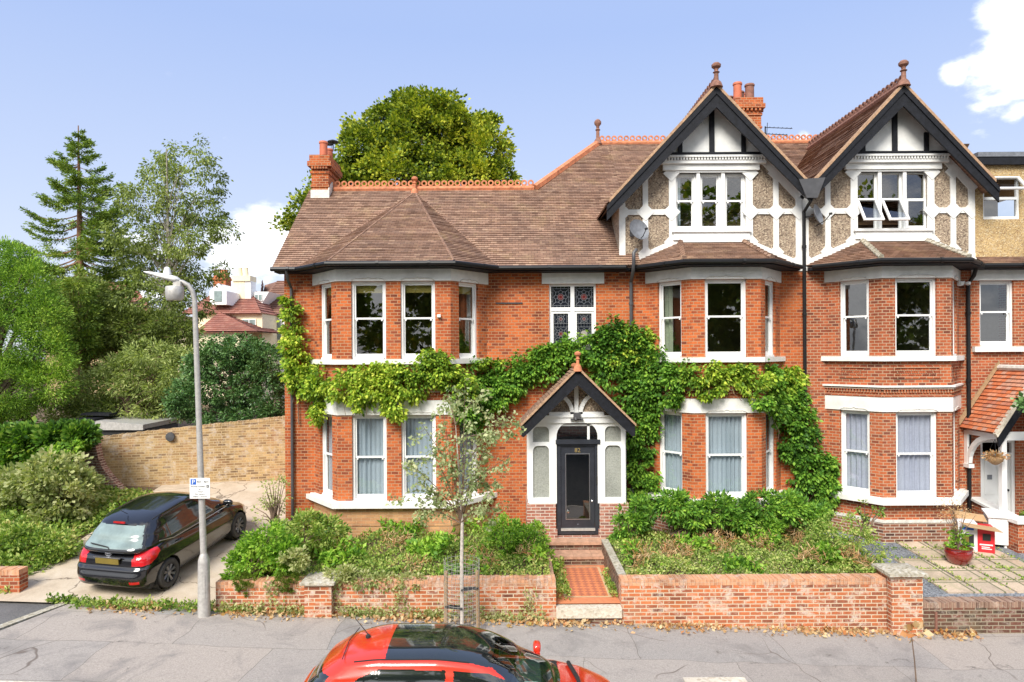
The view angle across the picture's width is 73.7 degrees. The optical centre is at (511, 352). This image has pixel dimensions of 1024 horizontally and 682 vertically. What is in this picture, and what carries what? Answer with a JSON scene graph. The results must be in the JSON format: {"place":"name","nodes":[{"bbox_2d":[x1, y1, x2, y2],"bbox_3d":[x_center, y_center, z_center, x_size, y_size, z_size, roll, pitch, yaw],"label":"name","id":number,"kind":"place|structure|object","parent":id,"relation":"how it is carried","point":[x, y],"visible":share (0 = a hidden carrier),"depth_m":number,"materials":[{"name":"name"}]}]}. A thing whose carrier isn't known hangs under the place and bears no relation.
{"place":"outdoors","nodes":[
{"label":"outdoors","id":0,"kind":"place"},
{"bbox_2d":[0,601,56,623],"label":"side road","id":1,"kind":"structure","parent":0,"point":[11,610],"depth_m":13.20,"materials":[{"name":"grey asphalt"}]},
{"bbox_2d":[0,480,289,606],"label":"driveway","id":2,"kind":"structure","parent":0,"point":[60,577],"depth_m":14.66,"materials":[{"name":"concrete"}]},
{"bbox_2d":[77,491,246,589],"bbox_3d":[-7.680,3.846,15.378,1.970,1.715,3.948,1,9,11],"label":"parked car","id":3,"kind":"object","parent":2,"relation":"on","point":[150,541],"visible":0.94,"depth_m":14.00,"materials":[{"name":"black metal"}]},
{"bbox_2d":[250,474,292,524],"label":"shrub","id":4,"kind":"object","parent":2,"relation":"on","point":[272,507],"visible":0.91,"depth_m":16.97,"materials":[{"name":"beige plant"}]},
{"bbox_2d":[0,360,618,603],"bbox_3d":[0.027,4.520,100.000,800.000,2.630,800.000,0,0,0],"label":"ground","id":5,"kind":"structure","parent":0,"point":[184,423],"depth_m":31.20,"materials":[{"name":"green plant"}]},
{"bbox_2d":[0,566,27,592],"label":"wall","id":6,"kind":"structure","parent":5,"relation":"on","point":[15,578],"depth_m":13.75,"materials":[{"name":"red brick"}]},
{"bbox_2d":[0,603,66,629],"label":"edging stones","id":7,"kind":"object","parent":5,"relation":"on","point":[25,617],"visible":0.56,"depth_m":12.75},
{"bbox_2d":[0,235,83,425],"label":"deciduous tree","id":8,"kind":"object","parent":5,"relation":"on","point":[26,368],"visible":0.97,"depth_m":21.96,"materials":[{"name":"green plant"}]},
{"bbox_2d":[0,520,84,566],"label":"shrub","id":9,"kind":"object","parent":5,"relation":"on","point":[37,538],"visible":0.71,"depth_m":15.15,"materials":[{"name":"green plant"}]},
{"bbox_2d":[0,416,103,483],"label":"ivy bank","id":10,"kind":"structure","parent":5,"relation":"on","point":[21,441],"depth_m":18.18,"materials":[{"name":"green plant"}]},
{"bbox_2d":[0,444,110,531],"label":"shrub","id":11,"kind":"object","parent":5,"relation":"on","point":[37,486],"visible":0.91,"depth_m":16.77,"materials":[{"name":"green plant"}]},
{"bbox_2d":[0,485,153,593],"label":"ground cover","id":12,"kind":"object","parent":5,"relation":"on","point":[12,513],"visible":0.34,"depth_m":16.39,"materials":[{"name":"green plant"}]},
{"bbox_2d":[1,125,160,392],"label":"spruce tree","id":13,"kind":"object","parent":5,"relation":"on","point":[83,249],"visible":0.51,"depth_m":27.62,"materials":[{"name":"green plant"}]},
{"bbox_2d":[57,262,104,391],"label":"conifer bush","id":14,"kind":"object","parent":5,"relation":"on","point":[88,301],"visible":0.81,"depth_m":24.40,"materials":[{"name":"green plant"}]},
{"bbox_2d":[39,436,127,510],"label":"shrub","id":15,"kind":"object","parent":5,"relation":"on","point":[80,445],"visible":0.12,"depth_m":17.87,"materials":[{"name":"green plant"}]},
{"bbox_2d":[83,440,129,494],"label":"wing wall","id":16,"kind":"structure","parent":5,"relation":"on","point":[98,462],"depth_m":19.20,"materials":[{"name":"brown brick"}]},
{"bbox_2d":[32,267,206,403],"bbox_3d":[-14.844,0.422,26.002,6.390,7.371,3.179,0,0,0],"label":"conifer bush","id":17,"kind":"object","parent":5,"relation":"on","point":[159,325],"visible":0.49,"depth_m":25.33,"materials":[{"name":"green plant"}]},
{"bbox_2d":[46,283,192,397],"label":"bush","id":18,"kind":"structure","parent":5,"relation":"on","point":[139,297],"depth_m":50.00,"materials":[{"name":"green plant"}]},
{"bbox_2d":[39,335,203,423],"bbox_3d":[-13.617,1.742,23.960,5.898,4.722,3.100,0,0,0],"label":"willow bush","id":19,"kind":"object","parent":5,"relation":"on","point":[138,394],"visible":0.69,"depth_m":23.34,"materials":[{"name":"green plant"}]},
{"bbox_2d":[74,412,178,435],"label":"garden shed","id":20,"kind":"structure","parent":5,"relation":"on","point":[110,425],"depth_m":22.30,"materials":[{"name":"black plastic"}]},
{"bbox_2d":[96,132,244,394],"bbox_3d":[-13.462,-2.353,27.085,5.445,12.674,4.165,0,0,-16],"label":"birch tree","id":21,"kind":"object","parent":5,"relation":"on","point":[174,255],"visible":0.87,"depth_m":26.94,"materials":[{"name":"green plant"}]},
{"bbox_2d":[99,416,284,486],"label":"boundary wall","id":22,"kind":"structure","parent":5,"relation":"on","point":[248,450],"depth_m":20.33,"materials":[{"name":"yellow brick"}]},
{"bbox_2d":[159,330,284,425],"bbox_3d":[-9.402,1.623,22.598,4.155,4.722,2.319,0,0,0],"label":"holly bush","id":23,"kind":"object","parent":5,"relation":"on","point":[254,359],"visible":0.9,"depth_m":22.12,"materials":[{"name":"green plant"}]},
{"bbox_2d":[178,267,280,401],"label":"cream house","id":24,"kind":"structure","parent":5,"relation":"on","point":[240,307],"depth_m":46.05,"materials":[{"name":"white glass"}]},
{"bbox_2d":[253,280,284,397],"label":"white house","id":25,"kind":"structure","parent":5,"relation":"on","point":[270,293],"depth_m":49.62,"materials":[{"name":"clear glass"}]},
{"bbox_2d":[216,572,555,620],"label":"garden wall","id":26,"kind":"structure","parent":5,"relation":"on","point":[313,594],"depth_m":13.30,"materials":[{"name":"brick"}]},
{"bbox_2d":[232,572,257,597],"bbox_3d":[-5.235,4.558,13.392,0.530,0.500,0.476,0,0,0],"label":"moss cushion","id":27,"kind":"object","parent":26,"relation":"attached to","point":[238,587],"visible":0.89,"depth_m":13.27,"materials":[{"name":"green plant"}]},
{"bbox_2d":[272,572,302,593],"bbox_3d":[-4.413,4.519,13.367,0.565,0.475,0.509,0,0,38],"label":"moss cushion","id":28,"kind":"object","parent":26,"relation":"attached to","point":[295,575],"visible":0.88,"depth_m":13.26,"materials":[{"name":"green plant"}]},
{"bbox_2d":[275,544,427,593],"bbox_3d":[-3.132,4.275,13.382,2.966,0.968,0.690,0,0,0],"label":"shrub","id":29,"kind":"object","parent":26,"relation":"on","point":[347,573],"visible":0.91,"depth_m":13.30,"materials":[{"name":"green plant"}]},
{"bbox_2d":[268,84,523,234],"bbox_3d":[-5.099,-4.012,31.221,9.899,16.158,7.784,0,0,33],"label":"maple tree","id":30,"kind":"object","parent":5,"relation":"on","point":[385,135],"visible":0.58,"depth_m":29.76,"materials":[{"name":"green plant"}]},
{"bbox_2d":[270,62,809,564],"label":"brick house","id":31,"kind":"structure","parent":5,"relation":"on","point":[708,190],"depth_m":17.63,"materials":[{"name":"brick"}]},
{"bbox_2d":[318,280,331,358],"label":"window","id":32,"kind":"structure","parent":31,"relation":"in","point":[324,321],"depth_m":17.54,"materials":[{"name":"white paint"}]},
{"bbox_2d":[322,410,331,497],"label":"window","id":33,"kind":"structure","parent":31,"relation":"in","point":[327,492],"depth_m":17.54,"materials":[{"name":"white paint"}]},
{"bbox_2d":[351,277,385,358],"bbox_3d":[-3.520,-0.837,16.831,0.850,2.016,0.268,0,0,0],"label":"window","id":34,"kind":"structure","parent":31,"relation":"in","point":[357,286],"depth_m":16.85,"materials":[{"name":"white paint"}]},
{"bbox_2d":[352,411,386,500],"bbox_3d":[-3.500,2.540,16.849,0.850,2.201,0.303,0,0,0],"label":"window","id":35,"kind":"structure","parent":31,"relation":"in","point":[369,431],"depth_m":16.95,"materials":[{"name":"glass"}]},
{"bbox_2d":[400,277,434,358],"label":"window","id":36,"kind":"structure","parent":31,"relation":"in","point":[406,286],"depth_m":16.85,"materials":[{"name":"white paint"}]},
{"bbox_2d":[402,411,435,499],"bbox_3d":[-2.290,2.533,16.846,0.850,2.201,0.297,0,0,0],"label":"window","id":37,"kind":"structure","parent":31,"relation":"in","point":[408,428],"depth_m":16.95,"materials":[{"name":"glass"}]},
{"bbox_2d":[460,422,476,496],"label":"window","id":38,"kind":"structure","parent":31,"relation":"in","point":[461,432],"depth_m":17.49,"materials":[{"name":"white paint"}]},
{"bbox_2d":[459,279,478,358],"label":"window","id":39,"kind":"structure","parent":31,"relation":"in","point":[464,288],"depth_m":17.54,"materials":[{"name":"white paint"}]},
{"bbox_2d":[549,284,595,345],"bbox_3d":[1.584,-0.975,17.898,1.220,1.630,0.085,0,0,0],"label":"window","id":40,"kind":"structure","parent":31,"relation":"in","point":[572,307],"depth_m":17.91,"materials":[{"name":"white paint"}]},
{"bbox_2d":[556,423,599,533],"bbox_3d":[1.624,3.100,16.815,1.090,2.740,0.150,0,0,0],"label":"front door","id":41,"kind":"structure","parent":31,"relation":"in","point":[564,446],"depth_m":16.83,"materials":[{"name":"black paint"}]},
{"bbox_2d":[630,219,648,240],"bbox_3d":[3.250,-3.130,17.471,0.572,0.577,0.498,0,0,25],"label":"satellite dish","id":42,"kind":"object","parent":31,"relation":"attached to","point":[639,229],"visible":1,"depth_m":17.52,"materials":[{"name":"black plastic"}]},
{"bbox_2d":[657,278,681,356],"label":"window","id":43,"kind":"structure","parent":31,"relation":"in","point":[665,323],"depth_m":17.54,"materials":[{"name":"white paint"}]},
{"bbox_2d":[660,408,681,492],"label":"window","id":44,"kind":"structure","parent":31,"relation":"in","point":[671,442],"depth_m":17.50,"materials":[{"name":"glass"}]},
{"bbox_2d":[676,174,695,229],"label":"window","id":45,"kind":"structure","parent":31,"relation":"in","point":[693,176],"depth_m":17.90,"materials":[{"name":"white paint"}]},
{"bbox_2d":[700,173,720,228],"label":"window","id":46,"kind":"structure","parent":31,"relation":"in","point":[712,175],"depth_m":17.90,"materials":[{"name":"white paint"}]},
{"bbox_2d":[705,275,746,356],"bbox_3d":[5.245,-0.890,16.806,1.020,2.016,0.218,0,0,0],"label":"window","id":47,"kind":"structure","parent":31,"relation":"in","point":[707,281],"depth_m":16.81,"materials":[{"name":"white paint"}]},
{"bbox_2d":[706,409,747,497],"bbox_3d":[5.265,2.488,16.852,1.020,2.201,0.309,0,0,0],"label":"window","id":48,"kind":"structure","parent":31,"relation":"in","point":[726,462],"depth_m":16.95,"materials":[{"name":"glass"}]},
{"bbox_2d":[725,173,745,228],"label":"window","id":49,"kind":"structure","parent":31,"relation":"in","point":[727,175],"depth_m":17.90,"materials":[{"name":"white paint"}]},
{"bbox_2d":[766,412,774,493],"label":"window","id":50,"kind":"structure","parent":31,"relation":"in","point":[770,451],"depth_m":17.56,"materials":[{"name":"white paint"}]},
{"bbox_2d":[765,277,776,356],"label":"window","id":51,"kind":"structure","parent":31,"relation":"in","point":[769,353],"depth_m":17.55,"materials":[{"name":"white paint"}]},
{"bbox_2d":[276,294,841,529],"bbox_3d":[1.247,1.816,16.995,14.674,6.729,1.845,0,0,0],"label":"climbing plant","id":52,"kind":"object","parent":5,"relation":"on","point":[617,343],"visible":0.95,"depth_m":17.37,"materials":[{"name":"green plant"}]},
{"bbox_2d":[619,563,928,635],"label":"garden wall","id":53,"kind":"structure","parent":5,"relation":"on","point":[888,597],"depth_m":13.30,"materials":[{"name":"brick"}]},
{"bbox_2d":[765,60,1023,542],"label":"brick house","id":54,"kind":"structure","parent":5,"relation":"on","point":[913,302],"depth_m":17.63,"materials":[{"name":"red brick"}]},
{"bbox_2d":[806,204,832,225],"bbox_3d":[7.861,-3.534,17.548,0.582,0.567,0.486,0,0,4],"label":"satellite dish","id":55,"kind":"object","parent":54,"relation":"attached to","point":[818,216],"visible":1,"depth_m":17.64,"materials":[{"name":"black plastic"}]},
{"bbox_2d":[839,276,868,355],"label":"window","id":56,"kind":"structure","parent":54,"relation":"in","point":[843,289],"depth_m":17.46,"materials":[{"name":"white paint"}]},
{"bbox_2d":[840,407,869,494],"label":"window","id":57,"kind":"structure","parent":54,"relation":"in","point":[855,425],"depth_m":17.40,"materials":[{"name":"glass"}]},
{"bbox_2d":[858,173,884,228],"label":"window","id":58,"kind":"structure","parent":54,"relation":"in","point":[875,203],"depth_m":17.83,"materials":[{"name":"white paint"}]},
{"bbox_2d":[882,173,909,227],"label":"window","id":59,"kind":"structure","parent":54,"relation":"in","point":[900,203],"depth_m":17.83,"materials":[{"name":"white paint"}]},
{"bbox_2d":[895,274,936,355],"bbox_3d":[9.915,-0.918,16.806,1.020,2.016,0.218,0,0,0],"label":"window","id":60,"kind":"structure","parent":54,"relation":"in","point":[931,352],"depth_m":16.84,"materials":[{"name":"white paint"}]},
{"bbox_2d":[906,172,925,227],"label":"window","id":61,"kind":"structure","parent":54,"relation":"in","point":[923,199],"depth_m":17.86,"materials":[{"name":"white paint"}]},
{"bbox_2d":[896,408,937,496],"bbox_3d":[9.935,2.460,16.850,1.020,2.201,0.305,0,0,0],"label":"window","id":62,"kind":"structure","parent":54,"relation":"in","point":[915,431],"depth_m":16.95,"materials":[{"name":"glass"}]},
{"bbox_2d":[979,281,1011,345],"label":"window","id":63,"kind":"structure","parent":54,"relation":"in","point":[1008,342],"depth_m":17.90,"materials":[{"name":"white paint"}]},
{"bbox_2d":[981,440,1010,464],"bbox_3d":[11.563,2.390,16.342,0.597,0.622,0.475,0,0,0],"label":"hanging basket","id":64,"kind":"object","parent":54,"relation":"hanging from","point":[997,458],"visible":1,"depth_m":16.28,"materials":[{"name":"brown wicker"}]},
{"bbox_2d":[983,455,1009,510],"bbox_3d":[12.682,3.609,17.875,0.750,1.870,0.110,0,0,0],"label":"door","id":65,"kind":"structure","parent":54,"relation":"in","point":[990,471],"depth_m":17.88,"materials":[{"name":"white paint"}]},
{"bbox_2d":[983,176,1023,218],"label":"window","id":66,"kind":"structure","parent":54,"relation":"in","point":[1017,179],"depth_m":17.87,"materials":[{"name":"white paint"}]},
{"bbox_2d":[923,596,1023,633],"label":"garden wall","id":67,"kind":"structure","parent":5,"relation":"on","point":[991,615],"depth_m":13.30,"materials":[{"name":"brick"}]},
{"bbox_2d":[260,531,546,576],"bbox_3d":[-2.483,4.552,15.700,6.580,0.094,4.200,0,0,0],"label":"garden bed","id":68,"kind":"object","parent":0,"point":[455,552],"visible":0.06,"depth_m":14.84,"materials":[{"name":"green plant"}]},
{"bbox_2d":[218,520,305,579],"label":"shrub","id":69,"kind":"object","parent":68,"relation":"on","point":[257,544],"visible":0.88,"depth_m":13.57,"materials":[{"name":"green plant"}]},
{"bbox_2d":[265,506,352,555],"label":"shrub","id":70,"kind":"object","parent":68,"relation":"on","point":[315,525],"visible":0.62,"depth_m":14.85,"materials":[{"name":"green plant"}]},
{"bbox_2d":[233,512,546,575],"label":"weed clumps","id":71,"kind":"object","parent":68,"relation":"on","point":[430,546],"visible":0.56,"depth_m":14.82,"materials":[{"name":"green plant"}]},
{"bbox_2d":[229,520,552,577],"bbox_3d":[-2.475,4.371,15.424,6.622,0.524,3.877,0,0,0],"label":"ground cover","id":72,"kind":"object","parent":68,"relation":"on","point":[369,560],"visible":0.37,"depth_m":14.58,"materials":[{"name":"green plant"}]},
{"bbox_2d":[280,524,540,574],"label":"dry stalks","id":73,"kind":"object","parent":68,"relation":"on","point":[467,551],"visible":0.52,"depth_m":14.49,"materials":[{"name":"brown plant"}]},
{"bbox_2d":[475,511,560,573],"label":"shrub","id":74,"kind":"object","parent":68,"relation":"on","point":[518,535],"visible":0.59,"depth_m":15.05,"materials":[{"name":"green plant"}]},
{"bbox_2d":[0,604,1023,681],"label":"pavement","id":75,"kind":"structure","parent":0,"point":[65,643],"depth_m":11.96,"materials":[{"name":"grey asphalt"}]},
{"bbox_2d":[45,592,245,612],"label":"ground cover","id":76,"kind":"object","parent":75,"relation":"on","point":[77,601],"visible":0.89,"depth_m":13.32,"materials":[{"name":"green plant"}]},
{"bbox_2d":[143,267,210,617],"bbox_3d":[-6.370,1.734,12.958,1.179,6.712,0.340,0,0,-5],"label":"street lamp","id":77,"kind":"object","parent":75,"relation":"on","point":[175,292],"visible":1,"depth_m":13.00,"materials":[{"name":"metal"}]},
{"bbox_2d":[190,478,209,498],"bbox_3d":[-5.926,2.579,12.975,0.382,0.389,0.050,0,0,0],"label":"parking sign","id":78,"kind":"object","parent":77,"relation":"attached to","point":[199,488],"visible":1,"depth_m":12.96,"materials":[{"name":"white metal"}]},
{"bbox_2d":[216,575,547,621],"bbox_3d":[-2.504,4.800,13.241,6.416,0.988,0.236,0,0,0],"label":"ground cover","id":79,"kind":"object","parent":75,"relation":"on","point":[429,614],"visible":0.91,"depth_m":13.23,"materials":[{"name":"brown plant"}]},
{"bbox_2d":[385,378,526,624],"bbox_3d":[-1.033,2.854,12.556,2.633,4.775,1.322,0,0,0],"label":"young birch","id":80,"kind":"object","parent":75,"relation":"on","point":[492,437],"visible":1,"depth_m":12.60,"materials":[{"name":"green plant"}]},
{"bbox_2d":[444,556,479,627],"bbox_3d":[-0.936,4.569,12.750,0.670,1.444,0.663,0,0,0],"label":"tree guard","id":81,"kind":"object","parent":75,"relation":"on","point":[465,589],"visible":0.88,"depth_m":12.67,"materials":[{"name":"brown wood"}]},
{"bbox_2d":[80,599,983,641],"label":"fallen leaves","id":82,"kind":"object","parent":75,"relation":"on","point":[839,630],"visible":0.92,"depth_m":13.14,"materials":[{"name":"brown plant"}]},
{"bbox_2d":[558,618,620,623],"bbox_3d":[1.497,5.322,13.355,1.250,0.339,0.190,0,0,0],"label":"path footing","id":83,"kind":"object","parent":75,"relation":"on","point":[597,620],"visible":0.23,"depth_m":13.26,"materials":[{"name":"concrete"}]},
{"bbox_2d":[556,604,621,618],"bbox_3d":[1.495,5.056,13.335,1.270,0.190,0.230,0,0,0],"label":"path threshold","id":84,"kind":"object","parent":83,"relation":"on","point":[565,611],"visible":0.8,"depth_m":13.22,"materials":[{"name":"stone"}]},
{"bbox_2d":[683,677,746,681],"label":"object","id":85,"kind":"object","parent":75,"relation":"on","point":[714,679],"visible":1,"depth_m":11.04,"materials":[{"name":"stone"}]},
{"bbox_2d":[900,620,933,681],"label":"seedling","id":86,"kind":"object","parent":75,"relation":"on","point":[919,625],"visible":1,"depth_m":11.18,"materials":[{"name":"orange plant"}]},
{"bbox_2d":[0,0,1023,359],"label":"sky","id":87,"kind":"structure","parent":0,"point":[264,82],"materials":[{"name":"blue"}]},
{"bbox_2d":[555,565,619,603],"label":"path","id":88,"kind":"structure","parent":0,"point":[583,600],"depth_m":13.64,"materials":[{"name":"tile"}]},
{"bbox_2d":[552,555,571,599],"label":"ground cover","id":89,"kind":"object","parent":88,"relation":"on","point":[561,587],"visible":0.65,"depth_m":14.48,"materials":[{"name":"green plant"}]},
{"bbox_2d":[563,567,607,595],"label":"path tiles","id":90,"kind":"object","parent":88,"relation":"on","point":[585,581],"visible":0.8,"depth_m":14.67,"materials":[{"name":"tile"}]},
{"bbox_2d":[600,566,617,596],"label":"ground cover","id":91,"kind":"object","parent":88,"relation":"on","point":[609,583],"visible":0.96,"depth_m":14.26,"materials":[{"name":"green plant"}]},
{"bbox_2d":[601,539,625,598],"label":"path kerb wall","id":92,"kind":"structure","parent":88,"relation":"on","point":[613,563],"depth_m":14.67,"materials":[{"name":"stone"}]},
{"bbox_2d":[606,525,875,574],"bbox_3d":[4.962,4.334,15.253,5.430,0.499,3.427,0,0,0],"label":"ground cover","id":93,"kind":"object","parent":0,"point":[657,535],"visible":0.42,"depth_m":14.35,"materials":[{"name":"green plant"}]},
{"bbox_2d":[607,492,660,547],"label":"shrub","id":94,"kind":"object","parent":93,"relation":"on","point":[635,517],"visible":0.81,"depth_m":16.14,"materials":[{"name":"green plant"}]},
{"bbox_2d":[617,523,842,573],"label":"weed clumps","id":95,"kind":"object","parent":93,"relation":"on","point":[735,561],"visible":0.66,"depth_m":14.62,"materials":[{"name":"green plant"}]},
{"bbox_2d":[650,485,834,539],"bbox_3d":[5.428,3.778,16.096,4.346,1.266,1.370,0,0,0],"label":"shrub","id":96,"kind":"object","parent":93,"relation":"on","point":[741,516],"visible":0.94,"depth_m":15.84,"materials":[{"name":"green plant"}]},
{"bbox_2d":[623,523,875,573],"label":"dry stalks","id":97,"kind":"object","parent":93,"relation":"on","point":[716,534],"visible":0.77,"depth_m":14.83,"materials":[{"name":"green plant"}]},
{"bbox_2d":[790,505,891,572],"bbox_3d":[7.019,4.084,14.694,2.025,1.458,1.735,0,0,0],"label":"bramble","id":98,"kind":"object","parent":93,"relation":"on","point":[847,541],"visible":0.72,"depth_m":14.58,"materials":[{"name":"green plant"}]},
{"bbox_2d":[824,531,1023,596],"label":"gravel yard","id":99,"kind":"structure","parent":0,"point":[930,589],"depth_m":15.73,"materials":[{"name":"grey gravel"}]},
{"bbox_2d":[845,499,885,535],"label":"bramble","id":100,"kind":"object","parent":99,"relation":"on","point":[865,517],"visible":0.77,"depth_m":15.48,"materials":[{"name":"green plant"}]},
{"bbox_2d":[981,508,1009,547],"bbox_3d":[11.685,4.250,16.495,0.460,0.840,0.510,0,0,20],"label":"meter cabinet","id":101,"kind":"object","parent":99,"relation":"on","point":[996,518],"visible":0.7,"depth_m":16.29,"materials":[{"name":"white paint"}]},
{"bbox_2d":[971,497,1023,552],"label":"party wall","id":102,"kind":"structure","parent":99,"relation":"on","point":[1016,531],"depth_m":16.16,"materials":[{"name":"red brick"}]},
{"bbox_2d":[1010,391,1023,412],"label":"tree","id":103,"kind":"object","parent":99,"relation":"on","point":[1019,401],"visible":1,"depth_m":15.75,"materials":[{"name":"green plant"}]},
{"bbox_2d":[894,541,1023,593],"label":"patio","id":104,"kind":"structure","parent":0,"point":[954,586],"depth_m":14.86,"materials":[{"name":"beige stone"}]},
{"bbox_2d":[874,540,1023,592],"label":"ground cover","id":105,"kind":"object","parent":104,"relation":"on","point":[987,575],"visible":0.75,"depth_m":15.01,"materials":[{"name":"plant"}]},
{"bbox_2d":[932,496,974,565],"bbox_3d":[9.925,3.973,15.325,0.962,1.518,0.741,0,0,0],"label":"plant pot","id":106,"kind":"object","parent":104,"relation":"on","point":[958,553],"visible":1,"depth_m":15.25,"materials":[{"name":"ceramic"}]},
{"bbox_2d":[954,510,1002,553],"bbox_3d":[11.003,4.269,16.143,0.820,0.810,0.920,0,0,24],"label":"cardboard box","id":107,"kind":"object","parent":104,"relation":"on","point":[982,538],"visible":0.76,"depth_m":15.99,"materials":[{"name":"red cardboard"}]},
{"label":"road","id":108,"kind":"structure","parent":0,"visible":0},
{"bbox_2d":[304,618,609,681],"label":"parked car","id":109,"kind":"object","parent":108,"relation":"on","point":[422,652],"visible":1,"depth_m":8.87,"materials":[{"name":"red metal"}]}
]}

